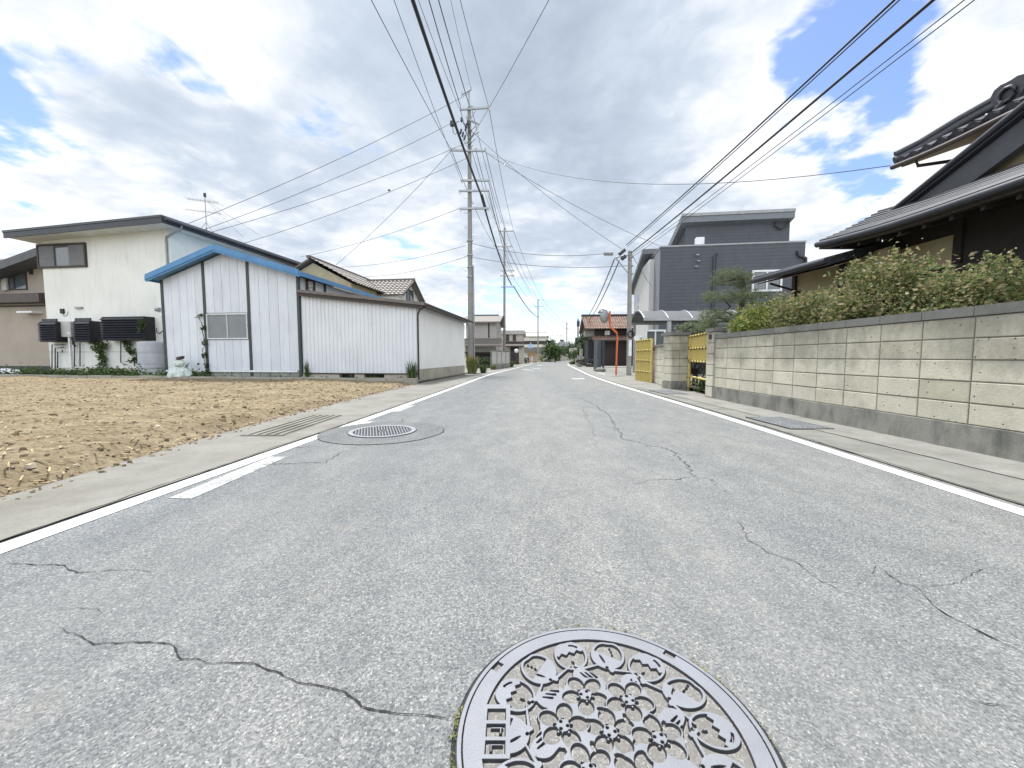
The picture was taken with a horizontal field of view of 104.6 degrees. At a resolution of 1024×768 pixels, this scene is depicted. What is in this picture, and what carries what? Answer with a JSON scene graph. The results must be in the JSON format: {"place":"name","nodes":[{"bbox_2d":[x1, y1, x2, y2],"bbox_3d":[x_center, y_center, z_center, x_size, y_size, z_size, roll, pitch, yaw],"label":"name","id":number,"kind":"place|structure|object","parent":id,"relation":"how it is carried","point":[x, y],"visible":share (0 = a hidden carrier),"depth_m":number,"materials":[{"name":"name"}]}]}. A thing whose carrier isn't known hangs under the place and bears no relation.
{"place":"outdoors","nodes":[
{"label":"outdoors","id":0,"kind":"place"},
{"bbox_2d":[0,376,411,497],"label":"field","id":1,"kind":"structure","parent":0,"point":[81,431],"depth_m":6.33,"materials":[{"name":"soil"}]},
{"bbox_2d":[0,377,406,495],"bbox_3d":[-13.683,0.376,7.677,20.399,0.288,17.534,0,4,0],"label":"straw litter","id":2,"kind":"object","parent":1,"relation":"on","point":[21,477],"visible":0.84,"depth_m":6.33,"materials":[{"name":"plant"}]},
{"bbox_2d":[0,378,414,500],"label":"soil clods","id":3,"kind":"object","parent":1,"relation":"on","point":[34,465],"visible":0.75,"depth_m":6.16,"materials":[{"name":"soil"}]},
{"bbox_2d":[294,255,424,301],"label":"house","id":4,"kind":"structure","parent":0,"point":[408,289],"depth_m":29.03,"materials":[{"name":"grey tile"}]},
{"bbox_2d":[406,290,413,300],"bbox_3d":[-8.212,-7.040,31.839,0.070,1.050,1.400,1,4,8],"label":"window","id":5,"kind":"structure","parent":4,"relation":"in","point":[409,294],"depth_m":31.87,"materials":[{"name":"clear glass"}]},
{"bbox_2d":[422,362,543,382],"bbox_3d":[-3.057,-2.321,48.240,12.251,0.001,65.966,1,4,8],"label":"side apron","id":6,"kind":"object","parent":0,"point":[465,377],"visible":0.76,"depth_m":19.95,"materials":[{"name":"concrete"}]},
{"bbox_2d":[450,87,488,360],"bbox_3d":[-2.447,-8.869,23.214,2.205,16.615,0.815,1,4,14],"label":"utility pole","id":7,"kind":"object","parent":6,"relation":"on","point":[471,305],"visible":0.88,"depth_m":23.24,"materials":[{"name":"concrete"}]},
{"bbox_2d":[188,95,465,223],"bbox_3d":[-8.551,-11.939,20.281,13.305,9.082,0.020,-2,4,-24],"label":"overhead cable","id":8,"kind":"object","parent":7,"relation":"attached to","point":[322,166],"visible":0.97,"depth_m":19.84,"materials":[{"name":"rubber"}]},
{"bbox_2d":[204,123,450,229],"bbox_3d":[-9.019,-11.140,20.736,11.943,7.454,0.020,-2,4,-23],"label":"overhead cable","id":9,"kind":"object","parent":7,"relation":"attached to","point":[325,182],"visible":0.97,"depth_m":20.42,"materials":[{"name":"rubber"}]},
{"bbox_2d":[213,142,467,231],"bbox_3d":[-8.510,-10.665,21.020,12.706,6.382,0.020,-1,4,-19],"label":"overhead cable","id":10,"kind":"object","parent":7,"relation":"attached to","point":[338,192],"visible":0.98,"depth_m":20.75,"materials":[{"name":"rubber"}]},
{"bbox_2d":[246,159,464,242],"bbox_3d":[-8.381,-10.305,21.997,11.944,5.525,0.020,-1,4,-11],"label":"overhead cable","id":11,"kind":"object","parent":7,"relation":"attached to","point":[354,205],"visible":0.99,"depth_m":21.94,"materials":[{"name":"rubber"}]},
{"bbox_2d":[371,0,450,148],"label":"overhead cable","id":12,"kind":"object","parent":7,"relation":"attached to","point":[405,65],"visible":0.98,"depth_m":15.35,"materials":[{"name":"rubber"}]},
{"bbox_2d":[394,0,460,178],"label":"overhead cable","id":13,"kind":"object","parent":7,"relation":"attached to","point":[423,80],"visible":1,"depth_m":13.74,"materials":[{"name":"rubber"}]},
{"bbox_2d":[428,0,460,105],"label":"overhead cable","id":14,"kind":"object","parent":7,"relation":"attached to","point":[443,49],"visible":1,"depth_m":17.90,"materials":[{"name":"rubber"}]},
{"bbox_2d":[411,0,481,195],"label":"overhead cable","id":15,"kind":"object","parent":7,"relation":"attached to","point":[417,14],"visible":1,"depth_m":12.64,"materials":[{"name":"rubber"}]},
{"bbox_2d":[438,0,468,103],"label":"overhead cable","id":16,"kind":"object","parent":7,"relation":"attached to","point":[452,48],"visible":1,"depth_m":17.85,"materials":[{"name":"rubber"}]},
{"bbox_2d":[481,196,511,284],"bbox_3d":[-0.889,-10.928,33.626,0.100,1.600,21.087,0,4,5],"label":"overhead cable","id":17,"kind":"object","parent":7,"relation":"attached to","point":[493,237],"visible":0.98,"depth_m":28.09,"materials":[{"name":"rubber"}]},
{"bbox_2d":[471,0,548,137],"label":"overhead cable","id":18,"kind":"object","parent":7,"relation":"attached to","point":[514,62],"visible":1,"depth_m":14.99,"materials":[{"name":"rubber"}]},
{"bbox_2d":[472,243,603,255],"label":"overhead cable","id":19,"kind":"object","parent":7,"relation":"attached to","point":[537,254],"visible":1,"depth_m":21.71,"materials":[{"name":"rubber"}]},
{"bbox_2d":[476,135,621,248],"bbox_3d":[1.673,-10.871,21.806,8.562,7.419,0.018,1,4,18],"label":"overhead cable","id":20,"kind":"object","parent":7,"relation":"attached to","point":[545,194],"visible":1,"depth_m":21.80,"materials":[{"name":"rubber"}]},
{"bbox_2d":[488,154,658,245],"bbox_3d":[4.151,-11.261,24.585,11.603,4.424,0.022,-1,4,-15],"label":"overhead cable","id":21,"kind":"object","parent":7,"relation":"attached to","point":[567,201],"visible":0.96,"depth_m":24.31,"materials":[{"name":"rubber"}]},
{"bbox_2d":[491,154,890,184],"bbox_3d":[3.911,-9.376,16.322,0.018,7.139,17.444,-3,5,-38],"label":"overhead cable","id":22,"kind":"object","parent":7,"relation":"attached to","point":[711,183],"visible":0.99,"depth_m":12.60,"materials":[{"name":"rubber"}]},
{"bbox_2d":[465,355,482,373],"bbox_3d":[-2.387,-1.267,23.683,1.418,1.283,1.405,0,4,0],"label":"grass clump","id":23,"kind":"object","parent":6,"relation":"on","point":[472,366],"visible":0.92,"depth_m":23.46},
{"bbox_2d":[490,350,509,369],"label":"boundary wall","id":24,"kind":"structure","parent":6,"relation":"on","point":[500,359],"depth_m":33.72,"materials":[{"name":"concrete"}]},
{"bbox_2d":[539,335,557,361],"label":"garden tree","id":25,"kind":"object","parent":6,"relation":"on","point":[546,352],"visible":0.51,"depth_m":77.49,"materials":[{"name":"green plant"}]},
{"bbox_2d":[0,361,1023,767],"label":"road","id":26,"kind":"structure","parent":0,"point":[422,579],"depth_m":1.70,"materials":[{"name":"asphalt"}]},
{"bbox_2d":[170,456,287,498],"bbox_3d":[-2.337,0.767,3.378,0.184,0.001,1.185,0,4,0],"label":"road marking","id":27,"kind":"object","parent":26,"relation":"on","point":[211,485],"visible":1,"depth_m":3.25,"materials":[{"name":"paint"}]},
{"bbox_2d":[0,383,461,539],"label":"gutter strip","id":28,"kind":"object","parent":26,"relation":"on","point":[47,504],"visible":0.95,"depth_m":3.55,"materials":[{"name":"concrete"}]},
{"bbox_2d":[0,386,452,540],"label":"gutter joint","id":29,"kind":"object","parent":28,"relation":"on","point":[168,482],"visible":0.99,"depth_m":2.94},
{"bbox_2d":[240,415,341,435],"bbox_3d":[-3.130,0.587,5.804,0.540,0.016,1.700,0,4,0],"label":"drain grating","id":30,"kind":"object","parent":28,"relation":"on","point":[289,427],"visible":1,"depth_m":5.60,"materials":[{"name":"metal"}]},
{"bbox_2d":[62,627,449,718],"bbox_3d":[-0.912,0.911,1.278,1.566,0.001,0.068,1,4,14],"label":"road crack","id":31,"kind":"object","parent":26,"relation":"on","point":[281,673],"visible":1,"depth_m":1.26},
{"bbox_2d":[0,364,530,553],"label":"road marking","id":32,"kind":"object","parent":26,"relation":"on","point":[6,546],"visible":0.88,"depth_m":2.85,"materials":[{"name":"paint"}]},
{"bbox_2d":[317,422,442,444],"bbox_3d":[-1.717,0.634,5.296,1.600,0.001,1.600,0,4,0],"label":"asphalt patch","id":33,"kind":"object","parent":26,"relation":"on","point":[338,435],"visible":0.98,"depth_m":5.09,"materials":[{"name":"asphalt"}]},
{"bbox_2d":[347,425,416,437],"bbox_3d":[-1.727,0.631,5.296,0.884,0.016,0.884,0,4,0],"label":"manhole cover","id":34,"kind":"object","parent":33,"relation":"on","point":[382,431],"visible":1,"depth_m":5.23,"materials":[{"name":"metal"}]},
{"bbox_2d":[556,340,569,360],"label":"house","id":35,"kind":"structure","parent":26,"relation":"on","point":[563,358],"depth_m":104.79,"materials":[{"name":"grey tile"}]},
{"bbox_2d":[447,624,779,767],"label":"moss","id":36,"kind":"object","parent":26,"relation":"on","point":[455,723],"visible":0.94,"depth_m":1.09,"materials":[{"name":"green plant"}]},
{"bbox_2d":[450,627,786,767],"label":"manhole cover","id":37,"kind":"object","parent":26,"relation":"on","point":[582,697],"visible":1,"depth_m":1.10,"materials":[{"name":"metal"}]},
{"bbox_2d":[568,364,1023,515],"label":"road marking","id":38,"kind":"object","parent":26,"relation":"on","point":[998,504],"visible":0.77,"depth_m":3.57,"materials":[{"name":"paint"}]},
{"bbox_2d":[632,387,1023,504],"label":"gutter strip","id":39,"kind":"object","parent":26,"relation":"on","point":[1001,486],"visible":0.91,"depth_m":3.72,"materials":[{"name":"grey concrete"}]},
{"bbox_2d":[639,389,1022,503],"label":"gutter joint","id":40,"kind":"object","parent":39,"relation":"on","point":[864,455],"visible":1,"depth_m":3.88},
{"bbox_2d":[873,563,1012,646],"bbox_3d":[1.721,0.886,1.645,0.062,0.001,0.614,0,4,4],"label":"road crack","id":41,"kind":"object","parent":26,"relation":"on","point":[947,614],"visible":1,"depth_m":1.53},
{"bbox_2d":[0,0,1023,343],"label":"sky","id":42,"kind":"structure","parent":0,"point":[110,109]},
{"bbox_2d":[569,363,705,386],"bbox_3d":[8.184,-1.511,36.407,8.632,0.001,47.150,0,4,0],"label":"side apron","id":43,"kind":"object","parent":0,"point":[621,377],"visible":0.38,"depth_m":19.89,"materials":[{"name":"concrete"}]},
{"bbox_2d":[576,334,588,356],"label":"garden tree","id":44,"kind":"object","parent":43,"relation":"on","point":[582,339],"visible":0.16,"depth_m":51.36,"materials":[{"name":"green plant"}]},
{"bbox_2d":[575,356,593,366],"bbox_3d":[7.369,-2.268,39.382,2.031,1.088,1.512,2,4,22],"label":"junk heap","id":45,"kind":"object","parent":43,"relation":"on","point":[588,361],"visible":0.92,"depth_m":38.94,"materials":[{"name":"grey metal"}]},
{"bbox_2d":[594,340,604,370],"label":"gate pillar","id":46,"kind":"structure","parent":43,"relation":"on","point":[597,353],"depth_m":26.93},
{"bbox_2d":[579,314,632,365],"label":"storehouse","id":47,"kind":"structure","parent":43,"relation":"on","point":[593,328],"depth_m":39.70,"materials":[{"name":"brown wood"}]},
{"bbox_2d":[598,309,617,374],"bbox_3d":[5.070,-2.210,21.205,1.176,3.546,0.468,-1,4,-18],"label":"traffic mirror","id":48,"kind":"object","parent":43,"relation":"on","point":[605,316],"visible":0.98,"depth_m":21.07,"materials":[{"name":"orange paint"}]},
{"bbox_2d":[615,251,634,374],"bbox_3d":[5.941,-3.683,20.960,1.084,6.578,0.337,0,4,0],"label":"utility pole","id":49,"kind":"object","parent":43,"relation":"on","point":[629,323],"visible":0.96,"depth_m":20.90,"materials":[{"name":"concrete"}]},
{"bbox_2d":[473,257,627,267],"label":"overhead cable","id":50,"kind":"object","parent":49,"relation":"attached to","point":[551,266],"visible":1,"depth_m":22.00,"materials":[{"name":"rubber"}]},
{"bbox_2d":[626,0,895,244],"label":"overhead cable","id":51,"kind":"object","parent":49,"relation":"attached to","point":[842,48],"visible":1,"depth_m":8.20,"materials":[{"name":"rubber"}]},
{"bbox_2d":[628,0,899,245],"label":"overhead cable","id":52,"kind":"object","parent":49,"relation":"attached to","point":[787,102],"visible":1,"depth_m":8.14,"materials":[{"name":"rubber"}]},
{"bbox_2d":[631,0,934,252],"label":"overhead cable","id":53,"kind":"object","parent":49,"relation":"attached to","point":[911,18],"visible":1,"depth_m":7.62,"materials":[{"name":"rubber"}]},
{"bbox_2d":[633,0,964,253],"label":"overhead cable","id":54,"kind":"object","parent":49,"relation":"attached to","point":[829,104],"visible":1,"depth_m":7.58,"materials":[{"name":"rubber"}]},
{"bbox_2d":[633,0,974,256],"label":"overhead cable","id":55,"kind":"object","parent":49,"relation":"attached to","point":[837,104],"visible":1,"depth_m":7.37,"materials":[{"name":"rubber"}]},
{"bbox_2d":[635,338,652,382],"bbox_3d":[5.255,-0.928,15.870,0.120,1.716,1.894,0,4,0],"label":"bamboo fence","id":56,"kind":"object","parent":43,"relation":"on","point":[643,359],"visible":0.86,"depth_m":15.71,"materials":[{"name":"yellow wood"}]},
{"bbox_2d":[632,310,749,372],"bbox_3d":[10.491,-2.428,22.974,6.585,3.696,3.000,0,4,2],"label":"carport","id":57,"kind":"object","parent":43,"relation":"on","point":[668,319],"visible":0.62,"depth_m":22.13,"materials":[{"name":"grey"}]},
{"bbox_2d":[687,358,707,373],"bbox_3d":[12.049,-1.560,23.036,3.850,1.945,1.651,0,4,0],"label":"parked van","id":58,"kind":"object","parent":43,"relation":"on","point":[702,371],"visible":0.11,"depth_m":22.37,"materials":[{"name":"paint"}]},
{"bbox_2d":[686,378,705,390],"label":"garden ground","id":59,"kind":"structure","parent":0,"point":[692,386],"depth_m":12.03,"materials":[{"name":"soil"}]},
{"bbox_2d":[652,332,691,389],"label":"block wall","id":60,"kind":"structure","parent":59,"relation":"on","point":[670,363],"depth_m":11.99,"materials":[{"name":"concrete"}]},
{"bbox_2d":[686,372,705,392],"bbox_3d":[5.621,-0.248,10.956,1.668,1.401,0.680,0,4,0],"label":"shrub","id":61,"kind":"object","parent":59,"relation":"on","point":[702,383],"visible":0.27,"depth_m":10.91,"materials":[{"name":"green plant"}]},
{"bbox_2d":[674,318,721,384],"bbox_3d":[5.803,-1.013,12.603,1.187,2.161,3.611,0,4,0],"label":"shrub","id":62,"kind":"object","parent":59,"relation":"on","point":[686,327],"visible":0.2,"depth_m":12.47,"materials":[{"name":"green plant"}]},
{"bbox_2d":[690,265,779,331],"bbox_3d":[5.795,-1.393,10.030,2.472,3.263,1.426,0,4,0],"label":"pine tree","id":63,"kind":"object","parent":59,"relation":"on","point":[742,294],"visible":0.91,"depth_m":9.96,"materials":[{"name":"green plant"}]},
{"bbox_2d":[723,300,782,332],"bbox_3d":[5.380,-0.738,8.691,1.147,2.143,2.144,0,4,0],"label":"shrub","id":64,"kind":"object","parent":59,"relation":"on","point":[746,320],"visible":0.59,"depth_m":8.53,"materials":[{"name":"green plant"}]},
{"bbox_2d":[749,285,838,330],"bbox_3d":[5.437,-0.679,7.475,1.335,2.194,2.265,0,4,0],"label":"shrub","id":65,"kind":"object","parent":59,"relation":"on","point":[787,313],"visible":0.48,"depth_m":7.21,"materials":[{"name":"green plant"}]},
{"bbox_2d":[746,74,1023,318],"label":"house","id":66,"kind":"structure","parent":59,"relation":"on","point":[965,202],"depth_m":7.46,"materials":[{"name":"grey tile"}]},
{"bbox_2d":[808,238,974,322],"bbox_3d":[5.477,-0.785,5.825,1.435,2.625,2.364,0,4,0],"label":"shrub","id":67,"kind":"object","parent":59,"relation":"on","point":[858,306],"visible":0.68,"depth_m":5.68,"materials":[{"name":"green plant"}]},
{"bbox_2d":[863,247,1023,314],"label":"shrub","id":68,"kind":"object","parent":59,"relation":"on","point":[957,291],"visible":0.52,"depth_m":4.53,"materials":[{"name":"green plant"}]},
{"bbox_2d":[632,208,807,370],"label":"house","id":69,"kind":"structure","parent":0,"point":[688,259],"depth_m":26.49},
{"bbox_2d":[645,330,665,344],"bbox_3d":[9.716,-2.927,26.861,1.322,1.506,0.100,1,4,8],"label":"window","id":70,"kind":"structure","parent":69,"relation":"in","point":[655,334],"depth_m":26.84,"materials":[{"name":"clear glass"}]},
{"bbox_2d":[751,269,782,291],"bbox_3d":[16.510,-6.684,25.646,1.817,1.383,0.100,1,4,8],"label":"window","id":71,"kind":"structure","parent":69,"relation":"in","point":[766,286],"depth_m":25.65,"materials":[{"name":"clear glass"}]},
{"bbox_2d":[418,357,1023,479],"bbox_3d":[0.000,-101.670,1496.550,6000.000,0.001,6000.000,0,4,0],"label":"ground","id":72,"kind":"structure","parent":0,"point":[488,368],"depth_m":5.87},
{"bbox_2d":[0,374,417,383],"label":"kerb","id":73,"kind":"structure","parent":72,"relation":"on","point":[411,380],"depth_m":15.80,"materials":[{"name":"concrete"}]},
{"bbox_2d":[464,314,502,366],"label":"house","id":74,"kind":"structure","parent":72,"relation":"on","point":[488,327],"depth_m":41.66,"materials":[{"name":"paint"}]},
{"bbox_2d":[481,356,490,367],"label":"shrub","id":75,"kind":"object","parent":72,"relation":"on","point":[487,360],"visible":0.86,"depth_m":39.36,"materials":[{"name":"green plant"}]},
{"bbox_2d":[494,229,513,350],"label":"utility pole","id":76,"kind":"object","parent":72,"relation":"on","point":[504,287],"visible":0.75,"depth_m":44.32,"materials":[{"name":"concrete"}]},
{"bbox_2d":[501,330,525,363],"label":"house","id":77,"kind":"structure","parent":72,"relation":"on","point":[514,339],"depth_m":59.31,"materials":[{"name":"paint"}]},
{"bbox_2d":[511,349,518,363],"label":"mailbox post","id":78,"kind":"object","parent":72,"relation":"on","point":[515,352],"visible":1,"depth_m":54.75,"materials":[{"name":"plastic"}]},
{"bbox_2d":[534,306,542,361],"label":"utility pole","id":79,"kind":"object","parent":72,"relation":"on","point":[538,333],"visible":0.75,"depth_m":84.38,"materials":[{"name":"concrete"}]},
{"bbox_2d":[524,332,553,360],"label":"house","id":80,"kind":"structure","parent":72,"relation":"on","point":[530,337],"depth_m":92.60,"materials":[{"name":"paint"}]},
{"bbox_2d":[545,342,563,361],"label":"garden tree","id":81,"kind":"object","parent":72,"relation":"on","point":[554,350],"visible":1,"depth_m":71.39,"materials":[{"name":"green plant"}]},
{"bbox_2d":[560,342,579,359],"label":"garden tree","id":82,"kind":"object","parent":72,"relation":"on","point":[570,345],"visible":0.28,"depth_m":79.49,"materials":[{"name":"green plant"}]},
{"bbox_2d":[575,318,579,346],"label":"utility pole","id":83,"kind":"object","parent":72,"relation":"on","point":[577,338],"visible":0.62,"depth_m":61.41,"materials":[{"name":"concrete"}]},
{"bbox_2d":[641,387,1023,478],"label":"side apron","id":84,"kind":"object","parent":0,"point":[1013,468],"visible":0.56,"depth_m":4.56,"materials":[{"name":"concrete"}]},
{"bbox_2d":[649,390,686,393],"bbox_3d":[4.340,0.221,11.041,0.640,0.016,1.200,0,4,0],"label":"drain grating","id":85,"kind":"object","parent":84,"relation":"on","point":[667,392],"visible":1,"depth_m":10.91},
{"bbox_2d":[687,332,709,389],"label":"bamboo gate","id":86,"kind":"structure","parent":84,"relation":"on","point":[697,347],"depth_m":11.08,"materials":[{"name":"yellow wood"}]},
{"bbox_2d":[745,416,833,428],"bbox_3d":[4.100,0.572,5.928,0.600,0.016,1.050,0,4,0],"label":"drain grating","id":87,"kind":"object","parent":84,"relation":"on","point":[784,422],"visible":1,"depth_m":5.85,"materials":[{"name":"metal"}]},
{"bbox_2d":[705,300,1023,462],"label":"block wall","id":88,"kind":"structure","parent":84,"relation":"on","point":[953,377],"depth_m":4.91,"materials":[{"name":"concrete"}]},
{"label":"yard ground","id":89,"kind":"structure","parent":0,"visible":0},
{"bbox_2d":[0,248,50,371],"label":"house","id":90,"kind":"structure","parent":89,"relation":"on","point":[22,305],"depth_m":23.36,"materials":[{"name":"paint"}]},
{"bbox_2d":[1,272,27,290],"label":"window","id":91,"kind":"structure","parent":90,"relation":"in","point":[19,282],"depth_m":23.83,"materials":[{"name":"clear glass"}]},
{"bbox_2d":[60,321,75,369],"bbox_3d":[-22.968,-1.853,20.527,0.854,2.723,0.340,1,4,8],"label":"water heater","id":92,"kind":"object","parent":89,"relation":"on","point":[66,330],"visible":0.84,"depth_m":20.32,"materials":[{"name":"white metal"}]},
{"bbox_2d":[136,341,164,375],"bbox_3d":[-16.940,-1.207,18.744,1.183,1.639,1.183,0,4,0],"label":"storage tank","id":93,"kind":"object","parent":89,"relation":"on","point":[150,356],"visible":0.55,"depth_m":18.26,"materials":[{"name":"grey metal"}]},
{"bbox_2d":[2,214,300,371],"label":"house","id":94,"kind":"structure","parent":89,"relation":"on","point":[97,286],"depth_m":20.14,"materials":[{"name":"beige paint"}]},
{"bbox_2d":[37,321,67,341],"bbox_3d":[-23.663,-2.686,20.441,1.092,1.031,0.600,1,4,8],"label":"louvre window","id":95,"kind":"structure","parent":94,"relation":"in","point":[48,331],"depth_m":20.21,"materials":[{"name":"black plastic"}]},
{"bbox_2d":[36,242,87,268],"bbox_3d":[-23.170,-6.605,20.384,2.964,1.224,0.110,1,4,8],"label":"window","id":96,"kind":"structure","parent":94,"relation":"in","point":[56,255],"depth_m":20.39,"materials":[{"name":"grey glass"}]},
{"bbox_2d":[71,321,102,341],"bbox_3d":[-21.634,-2.670,20.171,1.020,1.058,0.600,1,4,8],"label":"louvre window","id":97,"kind":"structure","parent":94,"relation":"in","point":[84,331],"depth_m":19.96,"materials":[{"name":"black plastic"}]},
{"bbox_2d":[88,339,108,368],"bbox_3d":[-21.206,-1.617,20.311,1.111,2.064,0.455,1,4,9],"label":"ivy","id":98,"kind":"object","parent":94,"relation":"attached to","point":[99,348],"visible":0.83,"depth_m":20.24,"materials":[{"name":"green plant"}]},
{"bbox_2d":[99,316,155,340],"bbox_3d":[-19.246,-2.768,19.845,2.504,1.175,0.600,1,4,8],"label":"louvre window","id":99,"kind":"structure","parent":94,"relation":"in","point":[113,328],"depth_m":19.64,"materials":[{"name":"black plastic"}]},
{"bbox_2d":[122,341,136,362],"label":"ivy","id":100,"kind":"object","parent":94,"relation":"attached to","point":[130,351],"visible":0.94,"depth_m":20.01,"materials":[{"name":"green plant"}]},
{"bbox_2d":[136,318,147,332],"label":"ivy","id":101,"kind":"object","parent":94,"relation":"attached to","point":[140,321],"visible":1,"depth_m":19.35,"materials":[{"name":"green plant"}]},
{"bbox_2d":[183,193,219,231],"bbox_3d":[-17.696,-9.535,22.702,1.970,2.722,1.026,0,4,0],"label":"tv aerial","id":102,"kind":"object","parent":94,"relation":"on","point":[204,196],"visible":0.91,"depth_m":22.65,"materials":[{"name":"grey metal"}]},
{"bbox_2d":[167,356,191,377],"bbox_3d":[-13.624,-0.683,16.291,1.010,0.930,0.703,0,4,0],"label":"plastic bundle","id":103,"kind":"object","parent":89,"relation":"on","point":[178,369],"visible":0.84,"depth_m":16.11,"materials":[{"name":"white plastic"}]},
{"bbox_2d":[0,363,401,377],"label":"weeds","id":104,"kind":"object","parent":89,"relation":"on","point":[109,371],"visible":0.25,"depth_m":17.23,"materials":[{"name":"green plant"}]},
{"bbox_2d":[144,244,381,376],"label":"shed","id":105,"kind":"structure","parent":89,"relation":"on","point":[247,307],"depth_m":16.37,"materials":[{"name":"metal"}]},
{"bbox_2d":[195,314,211,374],"bbox_3d":[-12.890,-1.656,16.535,0.506,2.603,0.423,0,4,0],"label":"ivy","id":106,"kind":"object","parent":105,"relation":"attached to","point":[203,355],"visible":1,"depth_m":16.53,"materials":[{"name":"green plant"}]},
{"bbox_2d":[206,313,248,338],"bbox_3d":[-11.817,-2.394,16.445,1.888,1.057,0.070,1,4,8],"label":"window","id":107,"kind":"structure","parent":105,"relation":"in","point":[223,325],"depth_m":16.44,"materials":[{"name":"glass"}]},
{"bbox_2d":[296,289,473,381],"bbox_3d":[-5.422,-2.159,19.262,5.506,3.668,7.800,1,4,8],"label":"lean to shed","id":108,"kind":"object","parent":89,"relation":"on","point":[347,335],"visible":0.99,"depth_m":15.84,"materials":[{"name":"metal"}]},
{"bbox_2d":[405,361,418,377],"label":"weed clump","id":109,"kind":"object","parent":89,"relation":"on","point":[411,373],"visible":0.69,"depth_m":15.21,"materials":[{"name":"green plant"}]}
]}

